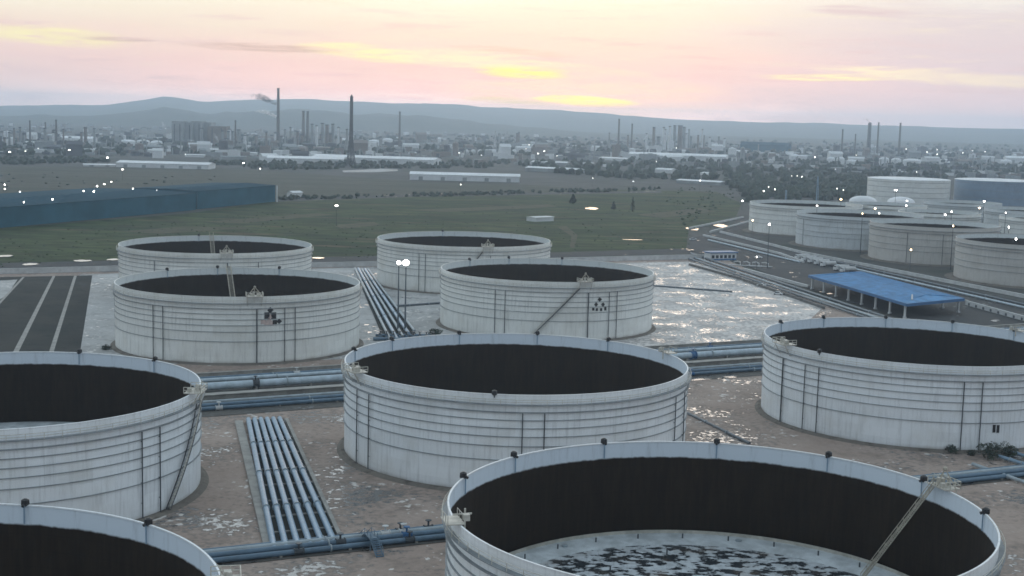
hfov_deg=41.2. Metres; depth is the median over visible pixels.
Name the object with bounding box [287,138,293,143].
works building
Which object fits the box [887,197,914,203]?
dome tank
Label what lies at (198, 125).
industrial block
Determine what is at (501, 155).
works building
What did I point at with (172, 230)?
bare strip
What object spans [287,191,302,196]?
hut
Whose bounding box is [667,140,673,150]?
works building
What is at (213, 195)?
blue shed
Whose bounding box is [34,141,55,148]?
works building
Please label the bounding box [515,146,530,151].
works building
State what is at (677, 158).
works building
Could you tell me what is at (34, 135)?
works building
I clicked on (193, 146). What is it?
works building
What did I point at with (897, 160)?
dome tank
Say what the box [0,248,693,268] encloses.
perimeter road
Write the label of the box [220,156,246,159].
works building
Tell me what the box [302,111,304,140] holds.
chimney
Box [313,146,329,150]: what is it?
works building
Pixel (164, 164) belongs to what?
industrial shed
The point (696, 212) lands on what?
grass scrub
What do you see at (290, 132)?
process vessel
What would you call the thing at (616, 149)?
works building
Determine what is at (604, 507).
oil tank
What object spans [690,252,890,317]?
pipeline
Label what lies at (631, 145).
chimney
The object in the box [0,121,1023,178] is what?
town
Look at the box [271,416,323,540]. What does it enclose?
bundle pipe
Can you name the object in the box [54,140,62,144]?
works building
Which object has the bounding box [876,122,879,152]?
chimney
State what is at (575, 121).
hills
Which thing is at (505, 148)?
works building
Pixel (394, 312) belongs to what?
pipeline
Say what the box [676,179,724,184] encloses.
industrial shed
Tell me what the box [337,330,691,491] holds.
oil tank
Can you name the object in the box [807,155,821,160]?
works building
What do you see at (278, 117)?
chimney
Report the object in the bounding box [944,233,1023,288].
oil tank
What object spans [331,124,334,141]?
process vessel
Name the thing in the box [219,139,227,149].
works building
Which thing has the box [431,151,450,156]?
works building
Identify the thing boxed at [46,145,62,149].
works building
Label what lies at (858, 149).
works building
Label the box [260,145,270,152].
works building
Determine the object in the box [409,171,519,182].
industrial shed
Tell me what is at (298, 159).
industrial shed
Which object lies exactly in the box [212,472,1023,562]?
pipeline
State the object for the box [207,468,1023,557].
pipeline
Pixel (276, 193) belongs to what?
gate post
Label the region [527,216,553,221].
hut
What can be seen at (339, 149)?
works building
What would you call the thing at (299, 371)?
pipeline
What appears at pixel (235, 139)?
chimney
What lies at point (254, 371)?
pipeline
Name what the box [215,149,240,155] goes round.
works building
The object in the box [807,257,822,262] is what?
tanker truck
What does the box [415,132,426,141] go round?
works building
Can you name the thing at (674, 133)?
process vessel
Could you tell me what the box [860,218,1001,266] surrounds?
oil tank
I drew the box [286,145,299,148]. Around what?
works building
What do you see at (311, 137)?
process vessel
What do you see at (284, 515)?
pipe sleeper
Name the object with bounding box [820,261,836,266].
tanker truck
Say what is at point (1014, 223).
oil tank
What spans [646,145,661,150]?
works building
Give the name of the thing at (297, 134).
process vessel
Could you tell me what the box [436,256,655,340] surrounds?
oil tank
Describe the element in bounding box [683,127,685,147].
process vessel
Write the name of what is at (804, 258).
tanker truck
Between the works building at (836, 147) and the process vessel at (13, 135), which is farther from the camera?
the works building at (836, 147)
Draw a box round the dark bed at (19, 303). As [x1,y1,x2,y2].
[0,275,91,351]
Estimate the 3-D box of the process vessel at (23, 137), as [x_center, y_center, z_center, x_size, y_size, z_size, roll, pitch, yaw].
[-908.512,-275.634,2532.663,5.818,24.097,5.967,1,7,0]
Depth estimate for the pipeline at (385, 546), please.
243.30 m
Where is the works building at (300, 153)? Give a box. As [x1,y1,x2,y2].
[292,151,309,155]
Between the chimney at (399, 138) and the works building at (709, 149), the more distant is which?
the works building at (709, 149)
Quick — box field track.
[275,191,661,201]
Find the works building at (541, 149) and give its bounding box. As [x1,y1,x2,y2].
[532,144,547,155]
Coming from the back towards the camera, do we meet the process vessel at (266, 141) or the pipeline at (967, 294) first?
the process vessel at (266, 141)
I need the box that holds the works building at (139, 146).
[135,143,143,150]
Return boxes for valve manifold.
[373,330,434,340]
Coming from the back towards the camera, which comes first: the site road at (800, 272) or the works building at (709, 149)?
the works building at (709, 149)
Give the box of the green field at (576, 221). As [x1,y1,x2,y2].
[0,189,740,262]
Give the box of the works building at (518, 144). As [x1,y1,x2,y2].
[509,142,525,146]
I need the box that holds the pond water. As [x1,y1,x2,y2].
[713,224,725,227]
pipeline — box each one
[199,327,1022,378]
[200,328,1023,381]
[201,367,762,410]
[202,348,762,389]
[202,364,762,406]
[202,464,1023,549]
[203,362,761,402]
[204,465,1023,552]
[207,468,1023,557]
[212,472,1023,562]
[216,476,1023,565]
[354,267,389,338]
[357,267,398,338]
[361,268,403,336]
[364,268,409,333]
[367,268,415,331]
[391,302,439,306]
[653,285,731,291]
[687,412,750,443]
[688,258,866,316]
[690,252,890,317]
[694,257,879,317]
[708,239,799,262]
[816,256,1023,304]
[836,264,1023,307]
[971,462,1023,483]
[998,455,1023,464]
[1009,450,1023,458]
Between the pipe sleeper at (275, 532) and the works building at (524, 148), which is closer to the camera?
the pipe sleeper at (275, 532)
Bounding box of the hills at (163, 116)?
[0,107,1023,147]
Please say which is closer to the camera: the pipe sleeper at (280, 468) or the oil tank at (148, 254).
the pipe sleeper at (280, 468)
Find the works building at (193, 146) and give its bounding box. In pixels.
[190,144,196,149]
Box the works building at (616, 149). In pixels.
[612,143,620,156]
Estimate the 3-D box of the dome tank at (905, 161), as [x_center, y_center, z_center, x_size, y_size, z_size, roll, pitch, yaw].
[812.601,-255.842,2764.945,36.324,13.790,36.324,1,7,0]
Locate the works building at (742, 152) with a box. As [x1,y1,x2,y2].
[740,147,744,159]
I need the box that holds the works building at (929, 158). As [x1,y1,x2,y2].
[922,156,939,161]
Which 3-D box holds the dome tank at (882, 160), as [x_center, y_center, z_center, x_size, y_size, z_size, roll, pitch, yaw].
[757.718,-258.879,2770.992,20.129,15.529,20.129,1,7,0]
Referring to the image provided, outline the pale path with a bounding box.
[0,280,16,298]
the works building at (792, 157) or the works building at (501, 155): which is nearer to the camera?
the works building at (501, 155)
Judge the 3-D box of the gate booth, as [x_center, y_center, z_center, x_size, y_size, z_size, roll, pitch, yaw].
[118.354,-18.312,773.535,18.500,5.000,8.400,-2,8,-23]
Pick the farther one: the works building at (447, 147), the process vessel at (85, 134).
the works building at (447, 147)
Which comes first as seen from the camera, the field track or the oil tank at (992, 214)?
the oil tank at (992, 214)
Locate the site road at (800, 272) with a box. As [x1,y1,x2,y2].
[689,216,1023,325]
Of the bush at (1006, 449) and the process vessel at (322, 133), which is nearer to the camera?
the bush at (1006, 449)
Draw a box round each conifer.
[569,194,575,203]
[630,197,634,211]
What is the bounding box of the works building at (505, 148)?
[498,144,510,154]
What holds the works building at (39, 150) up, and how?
on the ground at (582, 181)
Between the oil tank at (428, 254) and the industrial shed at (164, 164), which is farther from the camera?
the industrial shed at (164, 164)
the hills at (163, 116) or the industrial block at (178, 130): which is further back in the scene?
the hills at (163, 116)
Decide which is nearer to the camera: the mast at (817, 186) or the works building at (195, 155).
the mast at (817, 186)
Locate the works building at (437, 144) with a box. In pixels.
[424,142,439,147]
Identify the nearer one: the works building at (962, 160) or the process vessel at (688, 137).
the works building at (962, 160)
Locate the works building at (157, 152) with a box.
[152,148,163,157]
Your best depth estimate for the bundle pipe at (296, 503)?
282.17 m
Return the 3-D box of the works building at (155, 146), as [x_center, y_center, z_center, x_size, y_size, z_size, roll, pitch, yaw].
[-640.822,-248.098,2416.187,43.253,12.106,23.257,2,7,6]
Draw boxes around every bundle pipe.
[246,417,275,545]
[252,417,287,544]
[259,417,298,539]
[265,417,311,541]
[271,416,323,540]
[277,416,334,539]
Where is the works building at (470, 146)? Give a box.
[463,144,473,148]
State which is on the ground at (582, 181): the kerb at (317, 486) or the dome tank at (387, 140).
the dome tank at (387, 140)
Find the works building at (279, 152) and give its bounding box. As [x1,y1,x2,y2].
[273,150,281,155]
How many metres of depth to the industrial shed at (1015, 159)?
3155.28 m
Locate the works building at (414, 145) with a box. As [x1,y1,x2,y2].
[402,143,418,147]
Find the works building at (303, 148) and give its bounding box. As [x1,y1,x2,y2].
[299,146,307,150]
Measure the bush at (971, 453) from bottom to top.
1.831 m
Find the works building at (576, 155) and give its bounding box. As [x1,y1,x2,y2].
[568,153,588,159]
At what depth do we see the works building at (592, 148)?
3307.34 m
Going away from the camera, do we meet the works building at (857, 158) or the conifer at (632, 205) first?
the conifer at (632, 205)
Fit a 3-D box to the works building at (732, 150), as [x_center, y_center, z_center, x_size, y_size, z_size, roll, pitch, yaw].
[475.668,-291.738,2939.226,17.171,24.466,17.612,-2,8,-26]
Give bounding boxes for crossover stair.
[359,527,383,557]
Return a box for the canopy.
[808,271,964,318]
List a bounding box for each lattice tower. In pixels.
[345,95,355,165]
[867,122,871,152]
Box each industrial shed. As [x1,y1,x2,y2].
[61,136,96,142]
[83,163,115,166]
[116,160,215,168]
[267,155,343,163]
[313,154,441,164]
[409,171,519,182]
[525,166,584,172]
[531,160,569,165]
[598,157,637,160]
[629,152,727,161]
[655,168,675,172]
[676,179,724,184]
[740,141,790,151]
[1003,156,1023,162]
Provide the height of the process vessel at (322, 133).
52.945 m
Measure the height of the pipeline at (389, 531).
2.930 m
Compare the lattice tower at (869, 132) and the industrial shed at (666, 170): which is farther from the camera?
the lattice tower at (869, 132)
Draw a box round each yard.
[0,259,1023,575]
[81,267,456,363]
[614,262,821,345]
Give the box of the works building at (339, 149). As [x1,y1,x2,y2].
[334,147,343,153]
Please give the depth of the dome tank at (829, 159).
2724.61 m
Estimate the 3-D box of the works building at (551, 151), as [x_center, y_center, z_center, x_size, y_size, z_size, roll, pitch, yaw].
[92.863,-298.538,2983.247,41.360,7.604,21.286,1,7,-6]
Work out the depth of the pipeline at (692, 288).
634.23 m
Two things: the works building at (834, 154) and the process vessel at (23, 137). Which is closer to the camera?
the process vessel at (23, 137)
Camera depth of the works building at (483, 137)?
4269.31 m
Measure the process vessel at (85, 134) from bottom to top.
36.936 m
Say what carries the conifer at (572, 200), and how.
on the green field at (576, 221)
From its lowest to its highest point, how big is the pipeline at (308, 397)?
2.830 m
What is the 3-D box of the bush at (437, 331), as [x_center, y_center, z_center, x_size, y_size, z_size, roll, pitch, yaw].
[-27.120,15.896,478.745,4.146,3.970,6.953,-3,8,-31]
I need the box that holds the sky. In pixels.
[0,0,1023,128]
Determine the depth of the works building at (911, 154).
3355.64 m
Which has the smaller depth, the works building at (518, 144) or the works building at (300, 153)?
the works building at (300, 153)
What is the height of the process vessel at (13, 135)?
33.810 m
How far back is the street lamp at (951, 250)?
749.48 m
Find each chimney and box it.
[29,120,30,140]
[55,120,57,140]
[234,120,236,146]
[276,88,279,141]
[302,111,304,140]
[306,111,308,140]
[398,112,400,146]
[617,119,619,143]
[630,124,632,147]
[841,129,843,151]
[854,134,855,153]
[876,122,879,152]
[897,123,901,154]
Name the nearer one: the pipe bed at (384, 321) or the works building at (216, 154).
the pipe bed at (384, 321)
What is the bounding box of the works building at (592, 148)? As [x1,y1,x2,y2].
[590,146,599,150]
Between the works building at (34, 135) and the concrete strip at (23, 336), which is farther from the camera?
the works building at (34, 135)
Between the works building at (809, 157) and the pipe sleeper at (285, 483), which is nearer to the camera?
the pipe sleeper at (285, 483)
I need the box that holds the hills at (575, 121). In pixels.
[0,96,1023,143]
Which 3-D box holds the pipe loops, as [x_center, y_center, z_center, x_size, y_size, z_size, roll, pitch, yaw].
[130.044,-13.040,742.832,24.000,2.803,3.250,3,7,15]
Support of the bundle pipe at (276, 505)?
on the pipe sleeper at (275, 532)
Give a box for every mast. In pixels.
[396,260,401,331]
[403,260,409,331]
[816,176,818,200]
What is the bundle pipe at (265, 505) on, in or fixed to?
on the pipe sleeper
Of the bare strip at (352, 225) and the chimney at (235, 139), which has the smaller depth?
the bare strip at (352, 225)
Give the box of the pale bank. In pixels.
[343,169,397,171]
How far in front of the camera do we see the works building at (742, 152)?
2851.66 m
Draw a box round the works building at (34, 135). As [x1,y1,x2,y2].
[26,132,37,138]
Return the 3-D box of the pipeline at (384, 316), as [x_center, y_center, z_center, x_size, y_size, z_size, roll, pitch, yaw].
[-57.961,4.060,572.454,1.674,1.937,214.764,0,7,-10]
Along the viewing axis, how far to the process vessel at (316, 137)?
3073.41 m
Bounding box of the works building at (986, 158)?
[981,156,994,162]
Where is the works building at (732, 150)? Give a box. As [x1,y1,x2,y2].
[728,147,736,155]
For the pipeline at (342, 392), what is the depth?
371.61 m
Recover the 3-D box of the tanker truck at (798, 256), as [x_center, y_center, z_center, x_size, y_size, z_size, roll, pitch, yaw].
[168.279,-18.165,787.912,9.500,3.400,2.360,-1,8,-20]
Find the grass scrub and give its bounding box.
[0,186,740,266]
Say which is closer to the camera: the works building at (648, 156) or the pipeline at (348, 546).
the pipeline at (348, 546)
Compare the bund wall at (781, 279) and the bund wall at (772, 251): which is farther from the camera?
the bund wall at (772, 251)
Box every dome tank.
[121,140,135,145]
[382,138,392,143]
[827,157,834,161]
[836,157,844,163]
[849,196,876,201]
[879,157,888,163]
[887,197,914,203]
[891,158,900,163]
[903,159,920,164]
[1000,159,1011,164]
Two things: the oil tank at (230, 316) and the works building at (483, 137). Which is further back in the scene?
the works building at (483, 137)
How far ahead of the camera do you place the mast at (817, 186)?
1269.59 m
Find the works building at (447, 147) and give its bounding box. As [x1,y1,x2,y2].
[444,144,449,151]
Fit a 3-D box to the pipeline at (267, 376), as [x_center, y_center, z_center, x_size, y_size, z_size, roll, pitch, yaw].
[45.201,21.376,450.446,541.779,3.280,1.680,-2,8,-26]
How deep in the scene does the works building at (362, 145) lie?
2604.50 m
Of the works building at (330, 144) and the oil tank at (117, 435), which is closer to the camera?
the oil tank at (117, 435)
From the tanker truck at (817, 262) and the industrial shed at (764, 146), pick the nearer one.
the tanker truck at (817, 262)
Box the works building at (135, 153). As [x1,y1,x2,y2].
[131,151,139,155]
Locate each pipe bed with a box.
[251,419,335,540]
[358,279,415,340]
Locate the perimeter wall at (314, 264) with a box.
[0,254,703,273]
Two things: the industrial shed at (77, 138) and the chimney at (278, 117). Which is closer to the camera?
the industrial shed at (77, 138)
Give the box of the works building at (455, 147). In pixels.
[453,142,458,155]
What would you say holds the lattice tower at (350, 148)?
on the ground at (582, 181)
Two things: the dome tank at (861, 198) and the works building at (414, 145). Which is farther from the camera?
the works building at (414, 145)
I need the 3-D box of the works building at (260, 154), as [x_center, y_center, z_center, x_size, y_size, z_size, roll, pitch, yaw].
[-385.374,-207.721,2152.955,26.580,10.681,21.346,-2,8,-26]
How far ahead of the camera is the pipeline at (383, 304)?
552.13 m
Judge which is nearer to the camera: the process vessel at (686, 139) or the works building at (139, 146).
the works building at (139, 146)
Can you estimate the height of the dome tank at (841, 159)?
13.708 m
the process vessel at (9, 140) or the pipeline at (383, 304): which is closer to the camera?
the pipeline at (383, 304)
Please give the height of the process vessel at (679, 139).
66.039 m
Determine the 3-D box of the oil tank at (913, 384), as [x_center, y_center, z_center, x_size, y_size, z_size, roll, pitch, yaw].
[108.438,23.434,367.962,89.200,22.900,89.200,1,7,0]
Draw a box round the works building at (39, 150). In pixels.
[18,149,44,152]
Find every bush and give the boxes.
[101,344,111,349]
[428,328,442,334]
[944,444,958,453]
[966,450,977,455]
[976,441,1002,459]
[998,441,1018,456]
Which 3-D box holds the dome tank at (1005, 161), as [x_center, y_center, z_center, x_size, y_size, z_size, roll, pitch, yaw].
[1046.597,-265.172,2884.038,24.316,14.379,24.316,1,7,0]
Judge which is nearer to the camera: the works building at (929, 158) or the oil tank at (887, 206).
the oil tank at (887, 206)
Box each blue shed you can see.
[0,188,195,227]
[133,182,274,208]
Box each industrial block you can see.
[163,145,182,148]
[172,121,186,142]
[185,122,194,139]
[191,121,205,142]
[204,122,215,140]
[207,126,229,145]
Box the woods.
[0,134,1023,201]
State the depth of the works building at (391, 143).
3242.48 m
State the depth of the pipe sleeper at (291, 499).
274.06 m
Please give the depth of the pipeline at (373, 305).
549.50 m
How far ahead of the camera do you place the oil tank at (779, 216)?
962.14 m
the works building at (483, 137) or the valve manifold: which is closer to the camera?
the valve manifold
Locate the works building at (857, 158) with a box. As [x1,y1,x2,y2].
[848,157,864,160]
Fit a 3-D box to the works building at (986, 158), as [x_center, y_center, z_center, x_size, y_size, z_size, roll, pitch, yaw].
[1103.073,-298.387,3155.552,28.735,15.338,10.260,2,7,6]
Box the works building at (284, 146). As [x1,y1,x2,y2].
[282,144,297,149]
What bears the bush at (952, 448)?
on the yard at (220, 511)
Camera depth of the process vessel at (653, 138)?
3636.97 m
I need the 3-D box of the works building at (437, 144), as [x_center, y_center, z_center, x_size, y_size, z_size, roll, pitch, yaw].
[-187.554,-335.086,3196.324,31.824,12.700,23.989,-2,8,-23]
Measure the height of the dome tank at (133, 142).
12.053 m
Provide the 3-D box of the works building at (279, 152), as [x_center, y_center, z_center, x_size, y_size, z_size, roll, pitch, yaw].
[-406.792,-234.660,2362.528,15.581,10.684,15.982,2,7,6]
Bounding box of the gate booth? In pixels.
[702,250,737,260]
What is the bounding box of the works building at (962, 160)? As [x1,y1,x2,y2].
[953,159,971,162]
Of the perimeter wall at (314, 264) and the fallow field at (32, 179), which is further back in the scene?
the fallow field at (32, 179)
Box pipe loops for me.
[728,261,771,267]
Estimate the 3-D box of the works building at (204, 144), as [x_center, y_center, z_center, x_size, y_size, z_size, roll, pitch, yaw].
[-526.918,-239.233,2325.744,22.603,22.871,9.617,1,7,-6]
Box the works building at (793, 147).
[791,145,796,149]
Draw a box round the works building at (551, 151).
[548,150,557,153]
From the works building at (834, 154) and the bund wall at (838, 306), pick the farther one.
the works building at (834, 154)
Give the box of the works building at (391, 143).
[386,142,401,145]
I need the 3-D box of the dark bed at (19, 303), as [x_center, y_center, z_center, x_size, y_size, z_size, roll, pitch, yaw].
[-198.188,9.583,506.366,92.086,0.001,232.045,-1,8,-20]
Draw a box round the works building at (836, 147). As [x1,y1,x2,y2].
[833,144,839,150]
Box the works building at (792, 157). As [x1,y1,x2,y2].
[789,155,806,159]
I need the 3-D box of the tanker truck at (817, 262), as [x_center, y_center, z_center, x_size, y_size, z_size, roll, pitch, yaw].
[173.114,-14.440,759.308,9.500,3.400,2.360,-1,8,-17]
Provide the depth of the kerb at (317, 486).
288.76 m
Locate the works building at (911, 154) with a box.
[907,151,920,158]
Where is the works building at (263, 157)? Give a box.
[261,155,267,160]
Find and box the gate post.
[276,186,277,201]
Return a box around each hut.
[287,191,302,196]
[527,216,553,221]
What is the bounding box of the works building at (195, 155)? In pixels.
[184,154,205,156]
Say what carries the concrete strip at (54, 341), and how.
on the dark bed at (19, 303)
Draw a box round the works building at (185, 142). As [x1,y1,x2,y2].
[175,140,190,145]
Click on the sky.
(928, 63)
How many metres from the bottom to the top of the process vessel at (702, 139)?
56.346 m
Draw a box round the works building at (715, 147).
[710,144,722,150]
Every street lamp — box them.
[767,223,769,267]
[950,225,953,269]
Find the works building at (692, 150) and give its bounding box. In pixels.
[681,148,696,152]
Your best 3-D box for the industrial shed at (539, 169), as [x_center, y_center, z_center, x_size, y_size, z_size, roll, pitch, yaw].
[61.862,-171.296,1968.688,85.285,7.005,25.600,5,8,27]
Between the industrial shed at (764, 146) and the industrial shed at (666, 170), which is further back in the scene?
the industrial shed at (764, 146)
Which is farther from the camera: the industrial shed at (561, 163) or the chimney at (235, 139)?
the chimney at (235, 139)
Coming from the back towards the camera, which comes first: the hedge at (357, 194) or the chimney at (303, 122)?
the chimney at (303, 122)
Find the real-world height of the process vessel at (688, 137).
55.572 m
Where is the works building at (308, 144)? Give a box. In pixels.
[303,143,315,147]
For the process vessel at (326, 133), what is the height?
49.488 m
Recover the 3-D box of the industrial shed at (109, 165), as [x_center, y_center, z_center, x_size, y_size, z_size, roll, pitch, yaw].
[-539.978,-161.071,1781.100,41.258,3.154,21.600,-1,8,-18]
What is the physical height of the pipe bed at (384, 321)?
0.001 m
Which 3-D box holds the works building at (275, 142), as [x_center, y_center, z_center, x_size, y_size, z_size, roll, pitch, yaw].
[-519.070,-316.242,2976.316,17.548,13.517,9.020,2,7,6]
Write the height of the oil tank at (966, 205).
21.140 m
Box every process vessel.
[8,132,10,144]
[13,128,14,143]
[19,127,21,142]
[22,133,24,142]
[43,128,46,140]
[84,127,86,141]
[93,128,95,145]
[237,129,240,142]
[265,132,267,145]
[289,127,291,138]
[296,131,298,144]
[310,124,313,142]
[315,125,317,145]
[320,123,323,142]
[325,124,328,142]
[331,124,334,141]
[337,127,339,143]
[652,127,655,145]
[656,137,660,145]
[662,127,664,149]
[668,126,670,140]
[673,125,675,147]
[677,125,682,148]
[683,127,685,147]
[685,133,687,147]
[688,129,689,147]
[701,129,703,147]
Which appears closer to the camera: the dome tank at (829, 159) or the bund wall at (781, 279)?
the bund wall at (781, 279)
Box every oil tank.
[0,349,208,521]
[0,498,241,575]
[110,265,363,365]
[116,232,313,277]
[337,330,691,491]
[375,229,551,293]
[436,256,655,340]
[440,438,1005,575]
[743,200,863,236]
[755,315,1023,453]
[788,209,923,251]
[844,201,927,211]
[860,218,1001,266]
[898,209,982,221]
[922,200,1001,222]
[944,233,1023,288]
[983,206,1023,224]
[998,214,1023,233]
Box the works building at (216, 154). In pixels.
[212,151,222,157]
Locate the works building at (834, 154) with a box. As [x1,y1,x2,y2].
[827,151,842,157]
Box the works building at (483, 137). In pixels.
[480,135,486,140]
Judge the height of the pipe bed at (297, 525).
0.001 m
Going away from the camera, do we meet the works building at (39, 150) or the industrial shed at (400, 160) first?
the industrial shed at (400, 160)
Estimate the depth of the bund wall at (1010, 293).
729.58 m
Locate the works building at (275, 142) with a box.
[270,140,278,146]
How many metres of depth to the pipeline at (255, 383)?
388.37 m
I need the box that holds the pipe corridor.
[201,347,762,416]
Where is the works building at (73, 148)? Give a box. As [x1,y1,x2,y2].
[65,140,82,155]
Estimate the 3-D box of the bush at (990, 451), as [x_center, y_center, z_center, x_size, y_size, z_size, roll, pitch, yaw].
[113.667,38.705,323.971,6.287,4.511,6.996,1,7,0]
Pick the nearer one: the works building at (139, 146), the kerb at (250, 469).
the kerb at (250, 469)
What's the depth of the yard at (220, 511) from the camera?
292.64 m
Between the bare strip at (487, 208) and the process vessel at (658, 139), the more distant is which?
the process vessel at (658, 139)
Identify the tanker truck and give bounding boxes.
[795,254,809,258]
[801,255,815,260]
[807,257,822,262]
[814,259,829,264]
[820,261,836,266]
[833,264,848,270]
[840,266,855,271]
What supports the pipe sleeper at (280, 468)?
on the pipe bed at (297, 525)
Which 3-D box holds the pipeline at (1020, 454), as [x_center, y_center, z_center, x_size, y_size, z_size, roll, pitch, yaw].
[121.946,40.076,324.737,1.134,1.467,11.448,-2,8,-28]
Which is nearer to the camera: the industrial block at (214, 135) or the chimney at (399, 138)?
the industrial block at (214, 135)
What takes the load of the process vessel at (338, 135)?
on the ground at (582, 181)
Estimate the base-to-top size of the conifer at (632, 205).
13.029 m
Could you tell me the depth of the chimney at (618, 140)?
3528.79 m
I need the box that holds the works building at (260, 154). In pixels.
[258,153,277,159]
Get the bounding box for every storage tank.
[866,176,950,204]
[953,178,1023,206]
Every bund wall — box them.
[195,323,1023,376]
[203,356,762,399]
[688,216,743,228]
[688,263,825,308]
[703,234,803,262]
[709,221,748,232]
[719,231,1023,297]
[743,268,809,286]
[800,294,883,317]
[965,300,1023,320]
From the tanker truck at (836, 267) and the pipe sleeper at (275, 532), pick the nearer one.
the pipe sleeper at (275, 532)
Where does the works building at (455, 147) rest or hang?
on the ground at (582, 181)
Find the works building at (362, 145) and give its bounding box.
[353,140,367,153]
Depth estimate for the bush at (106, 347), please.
437.75 m
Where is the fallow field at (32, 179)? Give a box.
[0,166,586,198]
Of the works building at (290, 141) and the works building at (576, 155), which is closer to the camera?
the works building at (576, 155)
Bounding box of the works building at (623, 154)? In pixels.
[610,152,628,156]
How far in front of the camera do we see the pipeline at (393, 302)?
563.60 m
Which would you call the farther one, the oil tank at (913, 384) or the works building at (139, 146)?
the works building at (139, 146)
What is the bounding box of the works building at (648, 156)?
[639,153,656,159]
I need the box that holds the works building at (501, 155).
[493,152,507,158]
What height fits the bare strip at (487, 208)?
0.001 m
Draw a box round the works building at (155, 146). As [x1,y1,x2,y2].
[144,145,164,148]
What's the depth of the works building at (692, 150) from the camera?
3330.10 m
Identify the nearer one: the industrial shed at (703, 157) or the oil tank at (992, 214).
the oil tank at (992, 214)
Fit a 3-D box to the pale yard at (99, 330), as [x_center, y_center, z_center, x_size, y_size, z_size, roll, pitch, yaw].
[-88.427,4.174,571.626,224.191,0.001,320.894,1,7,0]
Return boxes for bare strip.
[122,227,259,233]
[207,213,332,222]
[335,222,378,228]
[420,204,555,211]
[558,226,577,247]
[638,208,715,217]
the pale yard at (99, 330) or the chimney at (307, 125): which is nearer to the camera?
the pale yard at (99, 330)
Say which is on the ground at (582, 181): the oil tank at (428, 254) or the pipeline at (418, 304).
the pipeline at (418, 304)
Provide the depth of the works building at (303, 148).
2460.51 m
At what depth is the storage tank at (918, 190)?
1363.14 m
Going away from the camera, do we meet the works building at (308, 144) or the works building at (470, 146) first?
the works building at (308, 144)
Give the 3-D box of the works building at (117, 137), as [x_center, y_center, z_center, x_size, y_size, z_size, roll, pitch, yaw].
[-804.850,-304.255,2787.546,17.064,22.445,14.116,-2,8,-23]
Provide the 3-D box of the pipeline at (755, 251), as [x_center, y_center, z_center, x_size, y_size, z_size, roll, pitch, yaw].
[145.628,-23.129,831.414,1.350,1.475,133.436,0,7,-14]
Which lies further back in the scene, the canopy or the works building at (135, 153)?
the works building at (135, 153)
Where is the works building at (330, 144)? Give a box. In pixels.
[318,143,335,146]
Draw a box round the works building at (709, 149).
[698,147,710,153]
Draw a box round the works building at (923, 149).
[917,146,926,154]
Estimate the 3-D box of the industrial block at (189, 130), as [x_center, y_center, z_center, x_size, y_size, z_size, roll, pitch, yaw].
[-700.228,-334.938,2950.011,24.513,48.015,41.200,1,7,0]
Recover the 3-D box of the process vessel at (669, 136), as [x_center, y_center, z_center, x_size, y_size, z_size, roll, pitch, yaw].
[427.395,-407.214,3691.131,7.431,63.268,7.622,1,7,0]
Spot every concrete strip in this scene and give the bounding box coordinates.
[0,277,23,302]
[13,276,54,351]
[49,276,76,351]
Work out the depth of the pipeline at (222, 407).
363.37 m
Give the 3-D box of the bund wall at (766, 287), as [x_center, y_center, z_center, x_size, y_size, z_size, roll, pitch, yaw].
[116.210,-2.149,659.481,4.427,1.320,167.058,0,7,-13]
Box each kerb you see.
[235,420,274,557]
[285,418,340,534]
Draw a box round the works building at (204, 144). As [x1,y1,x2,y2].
[197,141,210,151]
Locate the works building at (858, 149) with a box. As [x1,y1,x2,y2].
[849,148,861,151]
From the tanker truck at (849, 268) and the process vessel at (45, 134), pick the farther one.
the process vessel at (45, 134)
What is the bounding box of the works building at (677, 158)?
[660,155,682,160]
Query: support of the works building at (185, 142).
on the ground at (582, 181)
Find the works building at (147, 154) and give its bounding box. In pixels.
[143,153,151,156]
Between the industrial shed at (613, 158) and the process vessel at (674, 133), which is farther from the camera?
the process vessel at (674, 133)
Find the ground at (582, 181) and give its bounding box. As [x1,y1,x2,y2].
[0,122,1023,318]
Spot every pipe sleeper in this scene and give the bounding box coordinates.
[255,466,305,470]
[264,481,312,485]
[268,496,319,501]
[271,511,326,517]
[274,526,333,533]
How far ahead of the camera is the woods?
2094.97 m
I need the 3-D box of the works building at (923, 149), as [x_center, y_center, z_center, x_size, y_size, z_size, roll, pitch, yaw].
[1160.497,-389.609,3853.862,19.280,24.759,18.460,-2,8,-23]
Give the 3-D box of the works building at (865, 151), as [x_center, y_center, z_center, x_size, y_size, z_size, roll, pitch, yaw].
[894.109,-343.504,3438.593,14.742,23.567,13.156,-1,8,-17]
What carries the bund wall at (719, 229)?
on the ground at (582, 181)
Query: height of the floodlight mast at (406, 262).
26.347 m
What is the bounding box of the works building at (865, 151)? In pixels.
[862,147,869,156]
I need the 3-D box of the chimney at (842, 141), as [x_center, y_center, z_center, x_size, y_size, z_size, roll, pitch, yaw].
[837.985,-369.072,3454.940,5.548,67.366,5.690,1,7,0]
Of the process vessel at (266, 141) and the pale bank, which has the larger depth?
the process vessel at (266, 141)
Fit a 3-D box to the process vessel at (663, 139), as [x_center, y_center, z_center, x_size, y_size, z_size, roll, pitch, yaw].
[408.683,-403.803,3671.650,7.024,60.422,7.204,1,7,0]
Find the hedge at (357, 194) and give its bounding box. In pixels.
[0,172,660,199]
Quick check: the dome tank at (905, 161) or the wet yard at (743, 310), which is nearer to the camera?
the wet yard at (743, 310)
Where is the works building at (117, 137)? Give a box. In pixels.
[114,134,123,141]

